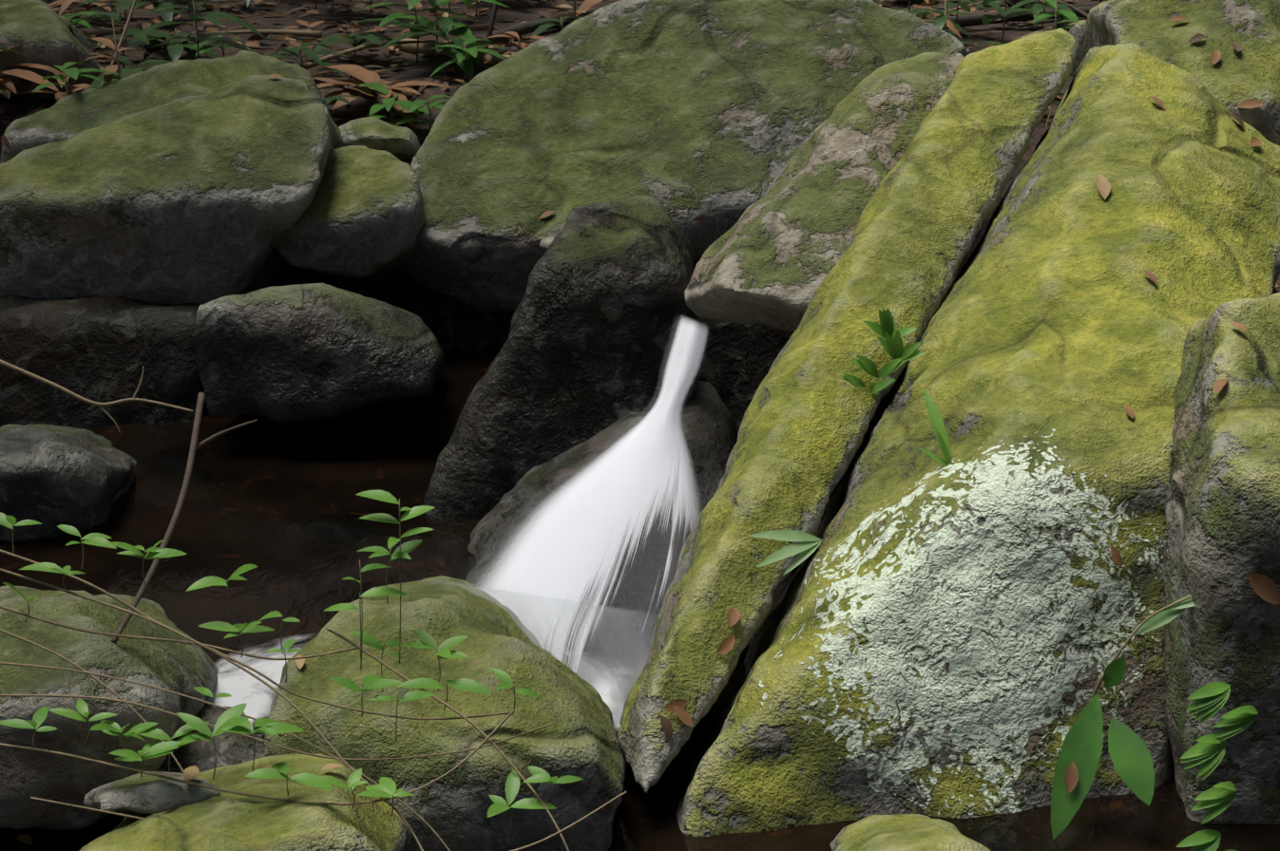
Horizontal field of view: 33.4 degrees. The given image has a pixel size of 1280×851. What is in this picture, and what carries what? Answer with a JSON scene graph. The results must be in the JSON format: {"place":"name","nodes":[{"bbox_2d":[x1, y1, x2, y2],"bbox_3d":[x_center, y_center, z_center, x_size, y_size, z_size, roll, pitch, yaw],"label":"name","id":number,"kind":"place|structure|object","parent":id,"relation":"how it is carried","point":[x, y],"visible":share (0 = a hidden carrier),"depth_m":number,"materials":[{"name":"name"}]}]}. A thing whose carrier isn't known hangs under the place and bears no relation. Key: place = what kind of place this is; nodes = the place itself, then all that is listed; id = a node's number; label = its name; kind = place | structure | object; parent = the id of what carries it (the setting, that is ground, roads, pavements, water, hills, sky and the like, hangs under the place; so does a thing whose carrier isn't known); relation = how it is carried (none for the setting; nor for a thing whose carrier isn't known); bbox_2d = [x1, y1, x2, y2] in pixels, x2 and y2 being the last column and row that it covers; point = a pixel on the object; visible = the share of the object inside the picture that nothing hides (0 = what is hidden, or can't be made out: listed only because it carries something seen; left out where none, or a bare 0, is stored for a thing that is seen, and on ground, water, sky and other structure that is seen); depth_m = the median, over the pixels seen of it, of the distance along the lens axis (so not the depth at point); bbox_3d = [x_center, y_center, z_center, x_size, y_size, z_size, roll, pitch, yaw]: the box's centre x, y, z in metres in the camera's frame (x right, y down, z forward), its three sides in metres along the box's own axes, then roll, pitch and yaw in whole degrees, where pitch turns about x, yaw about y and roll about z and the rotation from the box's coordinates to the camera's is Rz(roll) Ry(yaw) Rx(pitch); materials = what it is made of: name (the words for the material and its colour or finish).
{"place":"outdoors","nodes":[
{"label":"outdoors","id":0,"kind":"place"},
{"bbox_2d":[463,315,708,710],"bbox_3d":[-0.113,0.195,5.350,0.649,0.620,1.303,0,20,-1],"label":"waterfall","id":1,"kind":"structure","parent":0,"point":[667,442],"depth_m":5.25,"materials":[{"name":"white liquid"}]},
{"bbox_2d":[0,349,1279,850],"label":"pool water","id":2,"kind":"structure","parent":0,"point":[283,507],"depth_m":5.73,"materials":[{"name":"brown liquid"}]},
{"bbox_2d":[0,423,136,541],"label":"rock","id":3,"kind":"object","parent":2,"relation":"in","point":[52,477],"visible":0.9,"depth_m":5.82,"materials":[{"name":"grey stone"}]},
{"bbox_2d":[0,295,208,427],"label":"rock","id":4,"kind":"object","parent":2,"relation":"in","point":[101,349],"visible":0.25,"depth_m":6.72,"materials":[{"name":"grey stone"}]},
{"bbox_2d":[0,359,193,433],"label":"stick","id":5,"kind":"object","parent":4,"relation":"on","point":[39,378],"visible":1,"depth_m":5.13,"materials":[{"name":"brown wood"}]},
{"bbox_2d":[0,74,343,305],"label":"rock","id":6,"kind":"object","parent":4,"relation":"on","point":[204,199],"visible":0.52,"depth_m":6.84,"materials":[{"name":"green stone"}]},
{"bbox_2d":[0,585,219,830],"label":"rock","id":7,"kind":"object","parent":2,"relation":"on","point":[185,669],"visible":0.67,"depth_m":4.25,"materials":[{"name":"green stone"}]},
{"bbox_2d":[0,629,184,775],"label":"twig","id":8,"kind":"object","parent":7,"relation":"on","point":[81,669],"visible":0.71,"depth_m":3.98,"materials":[{"name":"brown wood"}]},
{"bbox_2d":[111,392,257,644],"bbox_3d":[-1.043,0.182,4.648,0.138,0.293,0.748,5,20,13],"label":"stick","id":9,"kind":"object","parent":7,"relation":"on","point":[194,445],"visible":0.83,"depth_m":4.73,"materials":[{"name":"brown wood"}]},
{"bbox_2d":[79,753,412,850],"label":"rock","id":10,"kind":"object","parent":2,"relation":"on","point":[226,822],"visible":0.75,"depth_m":3.75,"materials":[{"name":"green stone"}]},
{"bbox_2d":[30,797,145,820],"bbox_3d":[-0.707,0.723,3.755,0.760,0.094,0.018,3,20,9],"label":"twig","id":11,"kind":"object","parent":10,"relation":"on","point":[79,807],"visible":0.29,"depth_m":3.78,"materials":[{"name":"brown wood"}]},
{"bbox_2d":[83,771,220,814],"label":"rock","id":12,"kind":"object","parent":10,"relation":"on","point":[143,794],"visible":0.79,"depth_m":3.82,"materials":[{"name":"grey stone"}]},
{"bbox_2d":[0,524,435,850],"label":"vine","id":13,"kind":"object","parent":10,"relation":"on","point":[386,787],"visible":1,"depth_m":3.89,"materials":[{"name":"green plant"}]},
{"bbox_2d":[0,662,450,850],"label":"vine","id":14,"kind":"object","parent":13,"relation":"attached to","point":[226,709],"visible":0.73,"depth_m":3.90,"materials":[{"name":"brown plant"}]},
{"bbox_2d":[0,699,582,832],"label":"vine","id":15,"kind":"object","parent":10,"relation":"on","point":[231,720],"visible":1,"depth_m":3.79,"materials":[{"name":"green plant"}]},
{"bbox_2d":[324,490,569,850],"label":"vine","id":16,"kind":"object","parent":15,"relation":"attached to","point":[403,550],"visible":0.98,"depth_m":3.88,"materials":[{"name":"green plant"}]},
{"bbox_2d":[0,512,540,720],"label":"vine","id":17,"kind":"object","parent":16,"relation":"attached to","point":[428,642],"visible":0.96,"depth_m":3.91,"materials":[{"name":"green plant"}]},
{"bbox_2d":[0,605,357,660],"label":"twig","id":18,"kind":"object","parent":17,"relation":"attached to","point":[138,638],"visible":0.96,"depth_m":4.01,"materials":[{"name":"brown wood"}]},
{"bbox_2d":[205,634,312,736],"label":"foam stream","id":19,"kind":"structure","parent":2,"relation":"on","point":[240,686],"depth_m":5.00,"materials":[{"name":"white liquid"}]},
{"bbox_2d":[191,283,446,423],"bbox_3d":[-0.973,-0.223,6.769,0.740,0.631,0.916,0,20,-1],"label":"rock","id":20,"kind":"object","parent":2,"relation":"on","point":[302,353],"visible":0.98,"depth_m":6.34,"materials":[{"name":"grey stone"}]},
{"bbox_2d":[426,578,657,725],"bbox_3d":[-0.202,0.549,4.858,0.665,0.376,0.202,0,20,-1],"label":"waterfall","id":21,"kind":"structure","parent":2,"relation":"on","point":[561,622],"depth_m":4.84,"materials":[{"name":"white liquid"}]},
{"bbox_2d":[564,639,639,732],"bbox_3d":[-0.200,0.604,5.023,0.610,0.001,0.610,0,20,-1],"label":"foam base","id":22,"kind":"object","parent":2,"relation":"on","point":[599,677],"depth_m":5.05,"materials":[{"name":"white liquid"}]},
{"bbox_2d":[829,814,990,850],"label":"rock","id":23,"kind":"object","parent":2,"relation":"in","point":[909,832],"visible":1,"depth_m":3.87,"materials":[{"name":"green stone"}]},
{"bbox_2d":[0,0,1279,294],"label":"ground","id":24,"kind":"structure","parent":0,"point":[407,68],"depth_m":9.98,"materials":[{"name":"brown soil"}]},
{"bbox_2d":[0,0,103,99],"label":"corner rock","id":25,"kind":"object","parent":24,"relation":"on","point":[40,32],"visible":0.65,"depth_m":8.53,"materials":[{"name":"green stone"}]},
{"bbox_2d":[100,0,136,86],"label":"sapling","id":26,"kind":"object","parent":24,"relation":"on","point":[124,31],"visible":0.33,"depth_m":8.45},
{"bbox_2d":[113,63,163,78],"bbox_3d":[-2.114,-1.494,9.085,0.644,0.071,0.036,-15,25,-37],"label":"log","id":27,"kind":"object","parent":24,"relation":"on","point":[117,77],"visible":0.04,"depth_m":9.07,"materials":[{"name":"brown wood"}]},
{"bbox_2d":[0,50,331,163],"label":"rock","id":28,"kind":"object","parent":24,"relation":"on","point":[67,117],"visible":0.25,"depth_m":7.93,"materials":[{"name":"green stone"}]},
{"bbox_2d":[156,703,263,773],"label":"rock","id":29,"kind":"object","parent":24,"relation":"on","point":[232,749],"visible":0.06,"depth_m":4.55,"materials":[{"name":"grey stone"}]},
{"bbox_2d":[261,575,624,850],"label":"rock","id":30,"kind":"object","parent":24,"relation":"on","point":[579,738],"visible":0.71,"depth_m":4.28,"materials":[{"name":"green stone"}]},
{"bbox_2d":[0,694,554,761],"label":"twig","id":31,"kind":"object","parent":30,"relation":"on","point":[151,708],"visible":0.94,"depth_m":3.87,"materials":[{"name":"brown wood"}]},
{"bbox_2d":[510,791,627,850],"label":"twig","id":32,"kind":"object","parent":30,"relation":"on","point":[570,826],"visible":1,"depth_m":3.69,"materials":[{"name":"brown wood"}]},
{"bbox_2d":[398,38,507,67],"bbox_3d":[-0.783,-1.615,9.335,0.070,0.099,0.980,-15,24,-35],"label":"log","id":33,"kind":"object","parent":24,"relation":"on","point":[426,47],"visible":0.27,"depth_m":9.46,"materials":[{"name":"brown wood"}]},
{"bbox_2d":[268,259,700,350],"bbox_3d":[-0.736,-0.159,7.863,2.606,1.217,1.094,0,20,-1],"label":"rock","id":34,"kind":"object","parent":24,"relation":"on","point":[450,322],"visible":0.02,"depth_m":7.45,"materials":[{"name":"black stone"}]},
{"bbox_2d":[274,145,423,278],"bbox_3d":[-1.017,-0.727,7.452,0.568,0.560,0.913,0,20,-1],"label":"rock","id":35,"kind":"object","parent":34,"relation":"on","point":[361,216],"visible":0.79,"depth_m":7.06,"materials":[{"name":"green stone"}]},
{"bbox_2d":[338,116,420,162],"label":"rock","id":36,"kind":"object","parent":35,"relation":"on","point":[401,143],"visible":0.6,"depth_m":7.64,"materials":[{"name":"green stone"}]},
{"bbox_2d":[484,0,498,47],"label":"sapling","id":37,"kind":"object","parent":24,"relation":"on","point":[492,20],"visible":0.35,"depth_m":9.44,"materials":[{"name":"brown wood"}]},
{"bbox_2d":[0,0,1104,133],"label":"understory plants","id":38,"kind":"object","parent":24,"relation":"on","point":[462,52],"visible":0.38,"depth_m":8.90,"materials":[{"name":"green plant"}]},
{"bbox_2d":[422,195,694,518],"bbox_3d":[-0.243,-0.138,6.471,0.818,1.153,1.216,0,20,-1],"label":"rock","id":39,"kind":"object","parent":24,"relation":"on","point":[602,308],"visible":0.75,"depth_m":5.98,"materials":[{"name":"grey stone"}]},
{"bbox_2d":[68,0,1088,122],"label":"fallen branches","id":40,"kind":"object","parent":24,"relation":"on","point":[318,34],"visible":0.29,"depth_m":9.67,"materials":[{"name":"brown wood"}]},
{"bbox_2d":[464,381,737,631],"bbox_3d":[-0.083,0.386,5.828,0.928,0.707,1.629,0,20,-1],"label":"rock","id":41,"kind":"object","parent":24,"relation":"on","point":[709,430],"visible":0.15,"depth_m":5.77,"materials":[{"name":"grey stone"}]},
{"bbox_2d":[0,0,1279,286],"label":"plants","id":42,"kind":"object","parent":24,"relation":"on","point":[253,42],"visible":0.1,"depth_m":10.00,"materials":[{"name":"plant"}]},
{"bbox_2d":[475,16,578,43],"bbox_3d":[-0.523,-1.858,10.030,0.060,0.081,0.707,15,24,35],"label":"log","id":43,"kind":"object","parent":42,"relation":"on","point":[522,28],"visible":0.62,"depth_m":9.97,"materials":[{"name":"brown wood"}]},
{"bbox_2d":[0,16,1279,844],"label":"dry leaves","id":44,"kind":"object","parent":24,"relation":"on","point":[1264,586],"visible":0.9,"depth_m":4.44,"materials":[{"name":"brown plant"}]},
{"bbox_2d":[400,0,969,312],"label":"rock","id":45,"kind":"object","parent":24,"relation":"on","point":[715,114],"visible":0.6,"depth_m":7.50,"materials":[{"name":"green stone"}]},
{"bbox_2d":[692,314,883,439],"bbox_3d":[0.482,-0.044,6.677,0.832,0.961,0.832,0,20,-1],"label":"rock","id":46,"kind":"object","parent":24,"relation":"on","point":[736,362],"visible":0.04,"depth_m":6.37,"materials":[{"name":"black stone"}]},
{"bbox_2d":[675,42,1279,837],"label":"rock","id":47,"kind":"object","parent":24,"relation":"on","point":[934,638],"visible":0.75,"depth_m":4.58,"materials":[{"name":"green stone"}]},
{"bbox_2d":[616,28,1078,793],"bbox_3d":[0.537,-0.234,5.510,0.461,1.234,2.995,10,22,25],"label":"rock","id":48,"kind":"object","parent":47,"relation":"on","point":[926,213],"visible":0.96,"depth_m":5.19,"materials":[{"name":"green stone"}]},
{"bbox_2d":[685,52,964,330],"bbox_3d":[0.584,-0.668,6.068,0.566,0.662,1.224,13,24,32],"label":"rock","id":49,"kind":"object","parent":48,"relation":"on","point":[773,256],"visible":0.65,"depth_m":5.85,"materials":[{"name":"green stone"}]},
{"bbox_2d":[749,307,1257,850],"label":"rock plants","id":50,"kind":"object","parent":47,"relation":"on","point":[1128,753],"visible":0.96,"depth_m":4.34,"materials":[{"name":"green plant"}]},
{"bbox_2d":[934,6,1093,29],"bbox_3d":[1.679,-1.907,10.015,1.431,0.072,0.060,-11,22,-27],"label":"log","id":51,"kind":"object","parent":24,"relation":"on","point":[964,21],"visible":0.27,"depth_m":9.98,"materials":[{"name":"brown wood"}]},
{"bbox_2d":[997,19,1085,45],"bbox_3d":[1.878,-1.771,9.691,0.060,0.086,0.924,17,26,38],"label":"log","id":52,"kind":"object","parent":24,"relation":"on","point":[1045,29],"visible":0.15,"depth_m":9.59,"materials":[{"name":"brown wood"}]},
{"bbox_2d":[1069,0,1279,146],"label":"rock","id":53,"kind":"object","parent":24,"relation":"on","point":[1232,79],"visible":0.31,"depth_m":6.72,"materials":[{"name":"green stone"}]},
{"bbox_2d":[1163,292,1279,824],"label":"rock","id":54,"kind":"object","parent":24,"relation":"on","point":[1222,508],"visible":0.52,"depth_m":4.36,"materials":[{"name":"green stone"}]},
{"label":"stone","id":55,"kind":"object","parent":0,"visible":0},
{"bbox_2d":[539,236,554,251],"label":"stone","id":56,"kind":"object","parent":55,"relation":"on","point":[545,243],"visible":0.5,"depth_m":6.91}
]}

